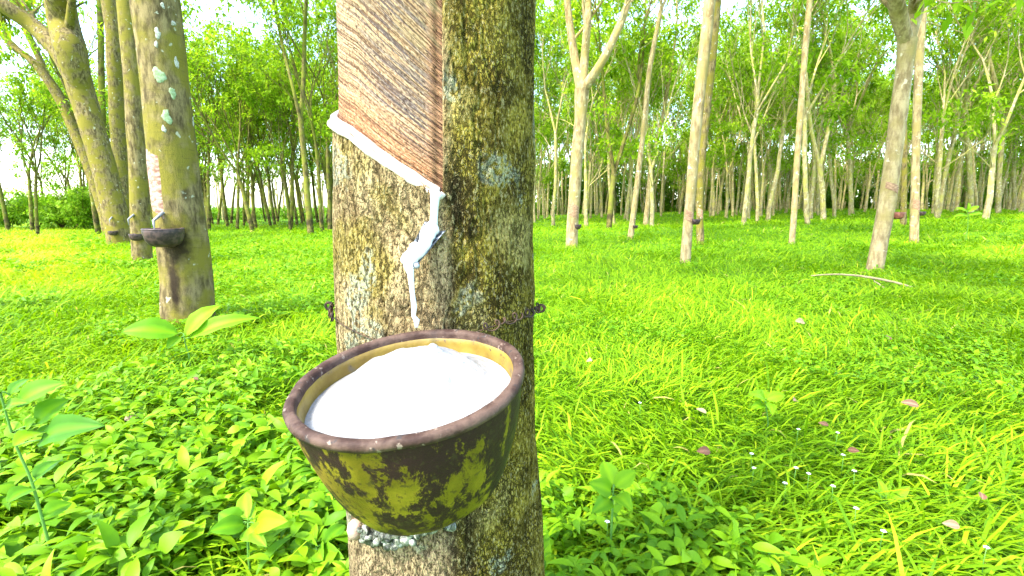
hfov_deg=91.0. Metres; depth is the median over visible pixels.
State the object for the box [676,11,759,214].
rubber tree
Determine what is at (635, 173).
rubber tree
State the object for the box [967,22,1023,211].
rubber tree
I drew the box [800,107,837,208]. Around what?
rubber tree
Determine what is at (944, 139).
rubber tree
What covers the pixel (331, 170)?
rubber tree
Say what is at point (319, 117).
rubber tree
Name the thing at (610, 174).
rubber tree
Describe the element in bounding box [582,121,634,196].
rubber tree
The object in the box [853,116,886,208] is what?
rubber tree
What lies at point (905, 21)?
rubber tree
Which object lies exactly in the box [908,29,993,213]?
rubber tree
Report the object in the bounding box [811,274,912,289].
fallen branch
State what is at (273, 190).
rubber tree
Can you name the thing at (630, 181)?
rubber tree
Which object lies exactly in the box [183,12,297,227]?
rubber tree
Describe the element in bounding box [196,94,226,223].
rubber tree
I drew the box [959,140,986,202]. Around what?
rubber tree
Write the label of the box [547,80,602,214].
rubber tree
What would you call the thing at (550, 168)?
rubber tree
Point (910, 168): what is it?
rubber tree
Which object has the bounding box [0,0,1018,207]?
sky
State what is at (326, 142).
rubber tree
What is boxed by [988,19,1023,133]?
rubber tree
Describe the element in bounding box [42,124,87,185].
rubber tree
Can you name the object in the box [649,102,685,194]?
rubber tree
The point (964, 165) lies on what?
rubber tree
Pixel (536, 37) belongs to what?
rubber tree
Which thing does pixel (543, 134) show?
rubber tree
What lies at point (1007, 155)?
rubber tree
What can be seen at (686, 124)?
rubber tree
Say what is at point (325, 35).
rubber tree
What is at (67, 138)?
rubber tree
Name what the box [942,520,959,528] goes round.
fallen leaf
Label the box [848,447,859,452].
fallen leaf
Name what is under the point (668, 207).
undergrowth
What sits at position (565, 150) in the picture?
rubber tree
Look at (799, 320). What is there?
fallen leaf
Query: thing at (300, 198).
rubber tree
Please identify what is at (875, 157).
rubber tree
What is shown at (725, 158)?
rubber tree
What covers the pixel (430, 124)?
rubber tree
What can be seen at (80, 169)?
rubber tree
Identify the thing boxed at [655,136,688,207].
rubber tree
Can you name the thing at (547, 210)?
rubber tree
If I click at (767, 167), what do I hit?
rubber tree
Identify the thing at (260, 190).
rubber tree
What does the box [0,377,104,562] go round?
weed
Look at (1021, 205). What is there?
rubber tree
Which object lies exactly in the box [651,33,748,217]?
rubber tree
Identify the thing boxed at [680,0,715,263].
rubber tree
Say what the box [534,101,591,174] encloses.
rubber tree
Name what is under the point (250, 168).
rubber tree
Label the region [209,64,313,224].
rubber tree
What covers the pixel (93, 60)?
rubber tree
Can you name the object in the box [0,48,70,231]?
rubber tree
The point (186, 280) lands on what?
rubber tree
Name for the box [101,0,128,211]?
rubber tree
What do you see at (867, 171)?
rubber tree
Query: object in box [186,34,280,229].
rubber tree
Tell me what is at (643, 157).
rubber tree
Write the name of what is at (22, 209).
bush
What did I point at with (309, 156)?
rubber tree
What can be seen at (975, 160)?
rubber tree
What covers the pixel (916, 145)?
rubber tree
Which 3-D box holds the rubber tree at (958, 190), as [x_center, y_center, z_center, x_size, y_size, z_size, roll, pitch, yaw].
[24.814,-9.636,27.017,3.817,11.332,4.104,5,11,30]
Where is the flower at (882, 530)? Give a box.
[879,529,885,561]
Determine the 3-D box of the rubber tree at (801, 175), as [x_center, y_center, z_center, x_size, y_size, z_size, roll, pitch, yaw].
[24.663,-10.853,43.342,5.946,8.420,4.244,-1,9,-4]
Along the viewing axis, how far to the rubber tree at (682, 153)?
42.39 m
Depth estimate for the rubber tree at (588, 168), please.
42.49 m
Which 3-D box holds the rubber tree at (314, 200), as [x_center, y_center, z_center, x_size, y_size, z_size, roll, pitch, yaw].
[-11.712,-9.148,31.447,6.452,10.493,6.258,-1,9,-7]
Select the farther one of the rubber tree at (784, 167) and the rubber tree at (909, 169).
the rubber tree at (909, 169)
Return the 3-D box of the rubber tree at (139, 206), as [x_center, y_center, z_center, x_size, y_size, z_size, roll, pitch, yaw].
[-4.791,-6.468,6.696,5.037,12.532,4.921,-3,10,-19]
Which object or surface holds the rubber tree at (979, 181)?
on the ground at (672, 350)
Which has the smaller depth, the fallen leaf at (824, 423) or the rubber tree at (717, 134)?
the fallen leaf at (824, 423)
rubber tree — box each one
[0,0,129,245]
[0,16,104,234]
[0,33,72,233]
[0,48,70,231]
[0,64,37,230]
[0,72,83,225]
[0,80,10,165]
[0,93,74,227]
[0,95,63,195]
[0,114,23,182]
[1,0,108,234]
[11,53,107,227]
[12,0,77,153]
[13,62,95,187]
[18,80,86,189]
[41,55,108,133]
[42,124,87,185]
[59,80,109,140]
[62,56,109,138]
[85,35,108,112]
[91,44,189,226]
[93,0,253,228]
[96,0,106,130]
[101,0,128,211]
[116,0,152,264]
[129,0,215,335]
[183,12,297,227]
[184,23,287,231]
[185,30,273,226]
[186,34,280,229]
[187,21,294,226]
[189,54,251,213]
[189,78,249,194]
[191,81,230,221]
[195,89,231,221]
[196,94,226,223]
[205,0,338,229]
[206,0,336,227]
[206,115,256,224]
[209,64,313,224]
[209,96,277,222]
[209,107,267,224]
[211,96,267,223]
[216,29,289,223]
[221,118,289,219]
[223,106,266,221]
[228,55,329,230]
[235,0,338,232]
[240,141,276,221]
[250,43,334,171]
[250,121,291,221]
[254,67,327,207]
[259,115,313,221]
[259,132,303,220]
[261,0,313,234]
[261,36,324,224]
[265,111,325,223]
[270,39,338,195]
[272,35,338,203]
[283,14,337,223]
[292,0,338,110]
[293,82,334,189]
[297,61,334,222]
[307,132,331,187]
[310,130,330,191]
[327,0,544,575]
[533,1,568,222]
[534,0,636,225]
[534,0,654,209]
[534,0,692,225]
[534,10,550,110]
[534,33,592,217]
[534,44,571,218]
[534,65,554,189]
[534,82,569,218]
[534,97,550,197]
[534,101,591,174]
[535,133,571,214]
[536,104,572,214]
[536,125,571,214]
[542,121,569,199]
[544,26,628,218]
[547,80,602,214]
[555,60,601,167]
[557,69,602,180]
[560,119,572,167]
[563,14,635,216]
[564,0,633,248]
[564,12,675,223]
[572,0,661,227]
[578,0,728,226]
[582,93,613,214]
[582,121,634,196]
[587,105,620,214]
[588,30,643,218]
[588,80,618,215]
[591,118,628,213]
[596,98,659,213]
[598,98,640,202]
[602,103,661,197]
[603,13,678,220]
[605,21,700,206]
[606,52,651,215]
[624,129,662,187]
[627,0,666,239]
[628,54,684,168]
[631,6,692,216]
[634,0,703,224]
[635,111,675,211]
[648,86,745,188]
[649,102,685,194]
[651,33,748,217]
[655,64,695,213]
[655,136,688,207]
[665,110,722,210]
[667,135,683,210]
[669,20,768,215]
[669,125,696,192]
[670,9,796,217]
[673,1,767,211]
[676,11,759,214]
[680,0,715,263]
[686,69,768,187]
[690,119,742,211]
[693,7,786,214]
[696,0,720,243]
[704,152,718,191]
[707,56,757,214]
[708,29,841,216]
[708,35,823,203]
[709,0,802,220]
[710,96,730,171]
[710,105,752,201]
[711,91,746,177]
[713,0,781,218]
[724,46,797,212]
[731,0,937,219]
[731,7,818,213]
[731,40,798,215]
[734,120,775,210]
[734,134,754,209]
[737,0,870,220]
[739,127,767,192]
[740,0,824,223]
[744,97,811,201]
[758,104,824,210]
[760,114,811,210]
[765,58,825,212]
[766,0,908,223]
[768,127,836,208]
[775,0,858,219]
[778,12,885,216]
[782,83,869,210]
[788,0,812,243]
[788,0,896,216]
[788,7,895,215]
[788,35,872,212]
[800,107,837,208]
[807,94,912,198]
[809,68,884,194]
[811,61,871,198]
[820,103,881,210]
[820,107,870,209]
[829,67,913,213]
[835,94,876,209]
[837,116,882,191]
[841,66,893,180]
[844,82,942,211]
[847,22,940,208]
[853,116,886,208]
[860,81,908,208]
[865,102,936,181]
[866,0,1023,272]
[867,99,926,169]
[870,0,1023,218]
[871,57,977,210]
[877,0,1023,217]
[879,1,1020,214]
[880,126,933,208]
[883,60,987,209]
[900,126,907,226]
[906,0,1023,213]
[907,83,1012,208]
[907,120,938,192]
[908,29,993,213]
[909,6,927,243]
[909,89,950,203]
[921,63,978,208]
[922,110,961,208]
[924,67,985,198]
[927,1,1023,211]
[929,46,1015,210]
[931,66,993,210]
[933,19,1013,210]
[934,116,1015,209]
[943,111,980,208]
[951,10,1023,156]
[951,94,1021,209]
[951,104,998,208]
[958,67,1003,193]
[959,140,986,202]
[963,14,1023,213]
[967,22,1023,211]
[973,28,1022,209]
[974,136,1009,208]
[976,117,1018,207]
[976,145,1023,193]
[982,67,1023,202]
[984,108,1012,169]
[986,106,1023,192]
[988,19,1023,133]
[993,7,1023,211]
[999,2,1023,114]
[1002,80,1023,208]
[1003,113,1023,208]
[1009,77,1023,209]
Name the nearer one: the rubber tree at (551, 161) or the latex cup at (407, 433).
the latex cup at (407, 433)
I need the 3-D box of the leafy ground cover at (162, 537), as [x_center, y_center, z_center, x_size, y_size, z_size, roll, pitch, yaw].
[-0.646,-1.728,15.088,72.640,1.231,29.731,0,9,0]
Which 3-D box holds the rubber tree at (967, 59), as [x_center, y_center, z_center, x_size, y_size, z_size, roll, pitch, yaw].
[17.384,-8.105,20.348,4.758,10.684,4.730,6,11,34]
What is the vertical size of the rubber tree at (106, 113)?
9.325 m
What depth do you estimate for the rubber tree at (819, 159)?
19.55 m
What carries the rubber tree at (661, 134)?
on the ground at (672, 350)
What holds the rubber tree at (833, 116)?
on the ground at (672, 350)
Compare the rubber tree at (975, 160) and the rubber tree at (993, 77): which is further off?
the rubber tree at (975, 160)
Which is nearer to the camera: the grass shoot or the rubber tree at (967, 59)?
the grass shoot
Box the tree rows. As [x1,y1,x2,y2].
[203,130,1023,219]
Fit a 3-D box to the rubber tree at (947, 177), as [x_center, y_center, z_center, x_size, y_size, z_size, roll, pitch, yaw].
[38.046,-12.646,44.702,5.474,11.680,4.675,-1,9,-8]
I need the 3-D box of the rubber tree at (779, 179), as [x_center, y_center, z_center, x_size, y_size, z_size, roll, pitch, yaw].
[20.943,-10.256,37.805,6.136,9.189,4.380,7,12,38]
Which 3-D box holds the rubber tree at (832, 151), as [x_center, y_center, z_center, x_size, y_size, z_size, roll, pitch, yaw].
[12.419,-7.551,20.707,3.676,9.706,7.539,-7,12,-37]
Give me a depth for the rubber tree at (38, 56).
21.58 m
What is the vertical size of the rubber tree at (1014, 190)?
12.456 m
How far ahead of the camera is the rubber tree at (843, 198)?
37.34 m
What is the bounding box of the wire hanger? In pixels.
[324,301,545,339]
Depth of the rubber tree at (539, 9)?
24.16 m
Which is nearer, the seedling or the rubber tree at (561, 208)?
the seedling
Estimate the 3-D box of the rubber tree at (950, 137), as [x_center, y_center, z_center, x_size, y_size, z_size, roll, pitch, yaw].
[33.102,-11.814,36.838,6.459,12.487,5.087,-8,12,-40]
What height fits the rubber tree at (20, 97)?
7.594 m
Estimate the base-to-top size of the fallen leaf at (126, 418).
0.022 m
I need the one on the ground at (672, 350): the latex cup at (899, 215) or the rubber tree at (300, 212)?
the rubber tree at (300, 212)
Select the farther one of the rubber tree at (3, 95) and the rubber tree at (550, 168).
the rubber tree at (550, 168)
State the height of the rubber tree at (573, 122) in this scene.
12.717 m
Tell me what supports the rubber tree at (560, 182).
on the ground at (672, 350)
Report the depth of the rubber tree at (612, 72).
19.95 m
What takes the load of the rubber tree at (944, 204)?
on the ground at (672, 350)
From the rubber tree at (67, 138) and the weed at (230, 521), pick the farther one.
the rubber tree at (67, 138)
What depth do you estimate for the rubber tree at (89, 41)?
32.00 m
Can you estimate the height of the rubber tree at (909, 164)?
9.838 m
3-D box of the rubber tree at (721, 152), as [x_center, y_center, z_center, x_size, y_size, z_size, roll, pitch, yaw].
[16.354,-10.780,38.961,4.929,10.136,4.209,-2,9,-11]
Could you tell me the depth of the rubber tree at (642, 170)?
43.63 m
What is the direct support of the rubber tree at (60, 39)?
on the ground at (672, 350)
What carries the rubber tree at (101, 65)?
on the ground at (672, 350)
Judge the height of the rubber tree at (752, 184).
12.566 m
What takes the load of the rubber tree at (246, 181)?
on the ground at (672, 350)
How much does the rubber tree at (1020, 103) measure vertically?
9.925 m
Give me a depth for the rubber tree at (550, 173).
31.27 m
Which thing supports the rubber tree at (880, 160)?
on the ground at (672, 350)
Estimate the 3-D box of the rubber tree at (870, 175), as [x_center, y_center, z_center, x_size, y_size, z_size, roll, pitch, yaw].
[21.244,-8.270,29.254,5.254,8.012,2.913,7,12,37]
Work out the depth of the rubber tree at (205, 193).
27.32 m
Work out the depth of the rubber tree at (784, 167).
25.52 m
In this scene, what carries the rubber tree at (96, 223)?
on the ground at (672, 350)
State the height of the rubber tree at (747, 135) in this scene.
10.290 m
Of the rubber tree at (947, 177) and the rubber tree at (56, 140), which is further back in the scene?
the rubber tree at (947, 177)
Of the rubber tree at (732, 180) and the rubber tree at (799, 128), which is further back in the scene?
the rubber tree at (732, 180)
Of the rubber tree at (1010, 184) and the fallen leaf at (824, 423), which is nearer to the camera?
the fallen leaf at (824, 423)
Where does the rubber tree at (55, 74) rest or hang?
on the ground at (672, 350)
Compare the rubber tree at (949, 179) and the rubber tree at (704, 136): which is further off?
the rubber tree at (949, 179)
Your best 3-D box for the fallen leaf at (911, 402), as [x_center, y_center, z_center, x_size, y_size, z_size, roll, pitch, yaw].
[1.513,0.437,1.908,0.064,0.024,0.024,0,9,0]
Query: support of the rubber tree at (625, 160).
on the ground at (672, 350)
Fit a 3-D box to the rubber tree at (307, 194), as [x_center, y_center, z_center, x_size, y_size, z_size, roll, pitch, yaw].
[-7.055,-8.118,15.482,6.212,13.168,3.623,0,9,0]
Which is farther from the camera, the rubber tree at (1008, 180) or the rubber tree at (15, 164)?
the rubber tree at (1008, 180)
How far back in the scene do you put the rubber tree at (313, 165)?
33.79 m
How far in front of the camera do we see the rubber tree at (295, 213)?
27.97 m
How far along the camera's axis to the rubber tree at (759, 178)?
31.24 m
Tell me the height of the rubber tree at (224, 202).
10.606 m
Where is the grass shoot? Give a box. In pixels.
[850,478,914,520]
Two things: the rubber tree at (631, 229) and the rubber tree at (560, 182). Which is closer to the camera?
the rubber tree at (631, 229)
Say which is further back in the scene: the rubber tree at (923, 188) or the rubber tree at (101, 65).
the rubber tree at (923, 188)
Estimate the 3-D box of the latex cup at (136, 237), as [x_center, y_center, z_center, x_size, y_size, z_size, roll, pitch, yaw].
[-5.451,-0.739,7.317,0.199,0.101,0.200,0,9,0]
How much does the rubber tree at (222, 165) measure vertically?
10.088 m
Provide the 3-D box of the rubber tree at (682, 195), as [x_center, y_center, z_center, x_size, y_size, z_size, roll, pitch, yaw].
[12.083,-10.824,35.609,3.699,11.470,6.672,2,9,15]
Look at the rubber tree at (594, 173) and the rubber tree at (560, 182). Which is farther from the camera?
the rubber tree at (560, 182)
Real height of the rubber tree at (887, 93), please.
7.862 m
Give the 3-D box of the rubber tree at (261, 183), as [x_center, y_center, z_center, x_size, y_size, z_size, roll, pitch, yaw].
[-12.834,-8.116,25.319,5.109,10.408,5.267,-8,12,-41]
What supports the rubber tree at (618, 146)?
on the ground at (672, 350)
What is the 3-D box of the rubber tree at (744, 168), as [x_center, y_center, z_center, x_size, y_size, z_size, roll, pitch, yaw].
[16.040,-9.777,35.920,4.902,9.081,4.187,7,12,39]
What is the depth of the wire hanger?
0.63 m
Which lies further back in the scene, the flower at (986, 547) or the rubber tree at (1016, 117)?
the rubber tree at (1016, 117)
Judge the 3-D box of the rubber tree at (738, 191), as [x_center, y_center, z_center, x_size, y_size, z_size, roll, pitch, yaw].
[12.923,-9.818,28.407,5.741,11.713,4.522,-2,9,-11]
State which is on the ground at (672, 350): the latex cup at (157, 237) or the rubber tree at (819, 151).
the rubber tree at (819, 151)
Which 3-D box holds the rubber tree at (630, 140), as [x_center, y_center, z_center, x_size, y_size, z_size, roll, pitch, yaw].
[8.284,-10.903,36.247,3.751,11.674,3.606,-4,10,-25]
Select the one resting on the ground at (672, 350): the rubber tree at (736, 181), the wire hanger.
the rubber tree at (736, 181)
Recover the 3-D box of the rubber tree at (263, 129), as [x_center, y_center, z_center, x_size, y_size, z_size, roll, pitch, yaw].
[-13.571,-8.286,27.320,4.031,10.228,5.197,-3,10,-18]
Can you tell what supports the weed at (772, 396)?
on the ground at (672, 350)
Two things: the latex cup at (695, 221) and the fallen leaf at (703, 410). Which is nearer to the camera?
the fallen leaf at (703, 410)
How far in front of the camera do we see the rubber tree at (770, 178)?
27.20 m
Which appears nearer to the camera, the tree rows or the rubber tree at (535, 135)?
the rubber tree at (535, 135)
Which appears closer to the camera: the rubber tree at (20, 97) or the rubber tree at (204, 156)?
the rubber tree at (20, 97)
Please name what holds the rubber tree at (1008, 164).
on the ground at (672, 350)
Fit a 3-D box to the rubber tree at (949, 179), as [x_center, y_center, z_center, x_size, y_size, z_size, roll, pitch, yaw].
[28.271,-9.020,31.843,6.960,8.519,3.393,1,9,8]
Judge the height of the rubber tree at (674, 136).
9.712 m
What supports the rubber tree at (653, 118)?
on the ground at (672, 350)
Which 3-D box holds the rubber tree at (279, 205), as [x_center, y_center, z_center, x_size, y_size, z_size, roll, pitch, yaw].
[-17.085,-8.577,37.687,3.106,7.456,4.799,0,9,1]
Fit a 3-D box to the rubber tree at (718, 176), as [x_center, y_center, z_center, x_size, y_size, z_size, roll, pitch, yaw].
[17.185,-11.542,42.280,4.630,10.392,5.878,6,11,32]
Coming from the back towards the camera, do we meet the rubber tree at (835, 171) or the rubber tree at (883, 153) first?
the rubber tree at (883, 153)
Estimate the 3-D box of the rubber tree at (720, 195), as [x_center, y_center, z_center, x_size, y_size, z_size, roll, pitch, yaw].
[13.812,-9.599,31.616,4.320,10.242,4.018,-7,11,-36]
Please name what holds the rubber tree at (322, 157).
on the ground at (672, 350)
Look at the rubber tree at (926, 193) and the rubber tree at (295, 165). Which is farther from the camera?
the rubber tree at (926, 193)
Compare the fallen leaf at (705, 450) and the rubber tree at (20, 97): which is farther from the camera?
the rubber tree at (20, 97)
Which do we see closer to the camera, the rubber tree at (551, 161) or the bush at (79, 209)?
the bush at (79, 209)
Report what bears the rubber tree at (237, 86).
on the ground at (672, 350)
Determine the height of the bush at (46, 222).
2.238 m
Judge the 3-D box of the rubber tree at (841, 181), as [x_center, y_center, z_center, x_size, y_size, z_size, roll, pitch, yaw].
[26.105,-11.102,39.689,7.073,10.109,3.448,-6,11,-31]
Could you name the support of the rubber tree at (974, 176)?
on the ground at (672, 350)
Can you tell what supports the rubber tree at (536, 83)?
on the ground at (672, 350)
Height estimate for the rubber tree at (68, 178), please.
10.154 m
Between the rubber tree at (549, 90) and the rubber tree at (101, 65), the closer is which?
the rubber tree at (101, 65)
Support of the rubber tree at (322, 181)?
on the ground at (672, 350)
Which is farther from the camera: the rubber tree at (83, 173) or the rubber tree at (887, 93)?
the rubber tree at (83, 173)
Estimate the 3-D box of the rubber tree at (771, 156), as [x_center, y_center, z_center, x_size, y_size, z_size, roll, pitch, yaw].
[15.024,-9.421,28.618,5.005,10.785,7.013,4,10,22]
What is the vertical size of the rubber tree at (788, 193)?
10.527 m
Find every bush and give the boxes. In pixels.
[0,186,62,226]
[0,193,46,228]
[7,188,87,228]
[21,177,98,229]
[60,182,99,222]
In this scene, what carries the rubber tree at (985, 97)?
on the ground at (672, 350)
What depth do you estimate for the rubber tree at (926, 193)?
42.40 m
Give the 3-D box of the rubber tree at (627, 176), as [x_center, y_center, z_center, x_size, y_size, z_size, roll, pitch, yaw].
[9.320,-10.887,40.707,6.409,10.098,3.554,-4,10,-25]
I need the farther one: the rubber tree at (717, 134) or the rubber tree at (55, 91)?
the rubber tree at (717, 134)
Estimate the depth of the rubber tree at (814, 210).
30.79 m
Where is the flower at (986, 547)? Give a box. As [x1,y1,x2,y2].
[981,545,989,574]
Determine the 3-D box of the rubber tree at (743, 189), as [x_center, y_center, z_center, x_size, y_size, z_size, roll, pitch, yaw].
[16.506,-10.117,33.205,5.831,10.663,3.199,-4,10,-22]
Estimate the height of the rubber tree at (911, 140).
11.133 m
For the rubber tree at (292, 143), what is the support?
on the ground at (672, 350)
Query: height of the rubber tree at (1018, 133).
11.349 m
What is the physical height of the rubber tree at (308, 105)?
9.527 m
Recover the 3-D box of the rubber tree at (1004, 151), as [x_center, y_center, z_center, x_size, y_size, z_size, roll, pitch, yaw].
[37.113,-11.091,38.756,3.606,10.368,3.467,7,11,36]
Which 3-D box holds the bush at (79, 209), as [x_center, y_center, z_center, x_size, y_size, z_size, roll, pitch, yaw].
[-22.901,-4.414,26.777,4.465,2.618,3.839,6,11,34]
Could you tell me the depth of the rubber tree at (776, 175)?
20.55 m
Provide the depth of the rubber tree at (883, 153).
38.42 m
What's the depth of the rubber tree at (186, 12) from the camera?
22.07 m
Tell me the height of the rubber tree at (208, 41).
8.087 m
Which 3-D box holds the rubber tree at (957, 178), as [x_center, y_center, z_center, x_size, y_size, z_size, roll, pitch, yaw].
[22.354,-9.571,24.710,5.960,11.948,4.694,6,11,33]
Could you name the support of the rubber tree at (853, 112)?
on the ground at (672, 350)
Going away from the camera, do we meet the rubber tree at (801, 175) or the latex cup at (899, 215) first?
the latex cup at (899, 215)
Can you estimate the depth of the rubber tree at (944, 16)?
18.61 m
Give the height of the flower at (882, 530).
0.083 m
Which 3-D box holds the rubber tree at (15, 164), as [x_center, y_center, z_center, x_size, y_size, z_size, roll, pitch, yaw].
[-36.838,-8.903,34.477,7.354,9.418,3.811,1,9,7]
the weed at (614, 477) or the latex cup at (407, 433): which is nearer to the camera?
the latex cup at (407, 433)
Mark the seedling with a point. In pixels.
(159, 328)
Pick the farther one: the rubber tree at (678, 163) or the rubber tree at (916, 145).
the rubber tree at (678, 163)
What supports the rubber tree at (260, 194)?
on the ground at (672, 350)
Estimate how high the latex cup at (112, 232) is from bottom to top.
0.101 m
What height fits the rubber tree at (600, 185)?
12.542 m
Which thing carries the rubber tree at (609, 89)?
on the ground at (672, 350)
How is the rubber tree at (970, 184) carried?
on the ground at (672, 350)
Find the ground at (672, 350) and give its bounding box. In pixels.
[0,208,1023,575]
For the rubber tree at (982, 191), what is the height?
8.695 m
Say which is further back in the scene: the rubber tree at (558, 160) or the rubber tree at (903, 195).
the rubber tree at (558, 160)
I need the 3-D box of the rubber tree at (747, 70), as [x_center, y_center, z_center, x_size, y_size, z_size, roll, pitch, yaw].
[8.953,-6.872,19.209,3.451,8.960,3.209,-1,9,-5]
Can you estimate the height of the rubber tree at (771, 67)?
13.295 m
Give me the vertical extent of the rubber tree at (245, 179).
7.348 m
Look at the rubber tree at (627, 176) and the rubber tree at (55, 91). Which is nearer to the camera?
the rubber tree at (55, 91)
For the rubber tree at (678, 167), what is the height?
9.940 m
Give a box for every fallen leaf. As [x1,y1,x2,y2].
[124,413,137,420]
[697,408,705,412]
[697,446,709,454]
[795,318,804,323]
[818,421,827,425]
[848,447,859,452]
[901,399,918,406]
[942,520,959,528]
[978,492,986,499]
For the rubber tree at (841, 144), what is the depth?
35.75 m
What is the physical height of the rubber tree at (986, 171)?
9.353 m
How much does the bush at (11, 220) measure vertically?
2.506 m
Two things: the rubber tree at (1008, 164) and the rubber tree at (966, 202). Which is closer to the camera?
the rubber tree at (1008, 164)
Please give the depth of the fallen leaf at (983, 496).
1.30 m
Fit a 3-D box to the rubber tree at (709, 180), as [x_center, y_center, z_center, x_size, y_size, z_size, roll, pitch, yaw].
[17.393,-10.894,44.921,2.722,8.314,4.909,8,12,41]
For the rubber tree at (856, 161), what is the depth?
43.40 m
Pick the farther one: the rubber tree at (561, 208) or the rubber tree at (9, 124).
the rubber tree at (561, 208)
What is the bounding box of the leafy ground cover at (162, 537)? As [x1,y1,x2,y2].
[0,209,1023,575]
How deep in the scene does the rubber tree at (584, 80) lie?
9.97 m
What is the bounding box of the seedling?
[121,304,259,366]
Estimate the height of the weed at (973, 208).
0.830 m
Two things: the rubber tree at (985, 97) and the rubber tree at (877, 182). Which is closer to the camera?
the rubber tree at (985, 97)
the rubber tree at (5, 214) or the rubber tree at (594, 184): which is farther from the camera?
the rubber tree at (594, 184)
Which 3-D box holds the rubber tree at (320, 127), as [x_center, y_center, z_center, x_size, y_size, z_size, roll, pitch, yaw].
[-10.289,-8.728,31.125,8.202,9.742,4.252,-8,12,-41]
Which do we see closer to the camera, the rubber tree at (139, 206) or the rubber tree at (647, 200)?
the rubber tree at (139, 206)
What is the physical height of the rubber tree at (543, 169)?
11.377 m
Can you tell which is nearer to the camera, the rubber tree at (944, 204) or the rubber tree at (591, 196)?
the rubber tree at (591, 196)
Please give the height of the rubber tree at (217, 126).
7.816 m
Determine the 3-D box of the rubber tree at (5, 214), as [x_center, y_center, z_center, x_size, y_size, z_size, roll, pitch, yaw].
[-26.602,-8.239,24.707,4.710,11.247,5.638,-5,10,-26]
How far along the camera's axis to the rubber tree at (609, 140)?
17.70 m
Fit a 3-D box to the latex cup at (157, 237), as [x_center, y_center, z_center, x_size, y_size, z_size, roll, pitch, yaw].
[-2.229,-0.324,3.226,0.235,0.119,0.236,0,9,0]
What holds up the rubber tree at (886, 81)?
on the ground at (672, 350)
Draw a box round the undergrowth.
[150,147,1021,219]
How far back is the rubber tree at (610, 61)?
19.20 m
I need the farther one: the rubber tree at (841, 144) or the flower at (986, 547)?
the rubber tree at (841, 144)
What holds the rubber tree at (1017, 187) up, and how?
on the ground at (672, 350)
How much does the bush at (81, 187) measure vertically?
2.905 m
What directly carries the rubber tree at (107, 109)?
on the ground at (672, 350)
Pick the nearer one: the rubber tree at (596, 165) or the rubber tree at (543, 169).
the rubber tree at (596, 165)
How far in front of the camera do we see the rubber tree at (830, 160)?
21.59 m
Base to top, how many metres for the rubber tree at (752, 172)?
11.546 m
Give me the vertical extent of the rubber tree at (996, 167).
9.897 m
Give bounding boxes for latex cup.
[108,231,117,234]
[128,233,143,240]
[140,228,184,246]
[282,329,524,535]
[692,219,700,224]
[894,212,905,218]
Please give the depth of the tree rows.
46.24 m
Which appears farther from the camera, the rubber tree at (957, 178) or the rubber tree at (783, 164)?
the rubber tree at (783, 164)
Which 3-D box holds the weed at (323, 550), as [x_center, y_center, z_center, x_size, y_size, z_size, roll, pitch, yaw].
[-0.418,0.609,1.123,0.160,0.139,0.117,3,10,16]
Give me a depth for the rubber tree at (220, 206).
32.27 m
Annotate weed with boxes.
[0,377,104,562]
[209,492,287,572]
[289,524,344,566]
[589,461,635,557]
[748,389,784,436]
[953,203,982,240]
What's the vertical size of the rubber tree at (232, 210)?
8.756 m
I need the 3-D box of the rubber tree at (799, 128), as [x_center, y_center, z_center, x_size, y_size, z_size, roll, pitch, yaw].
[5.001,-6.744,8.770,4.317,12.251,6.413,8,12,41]

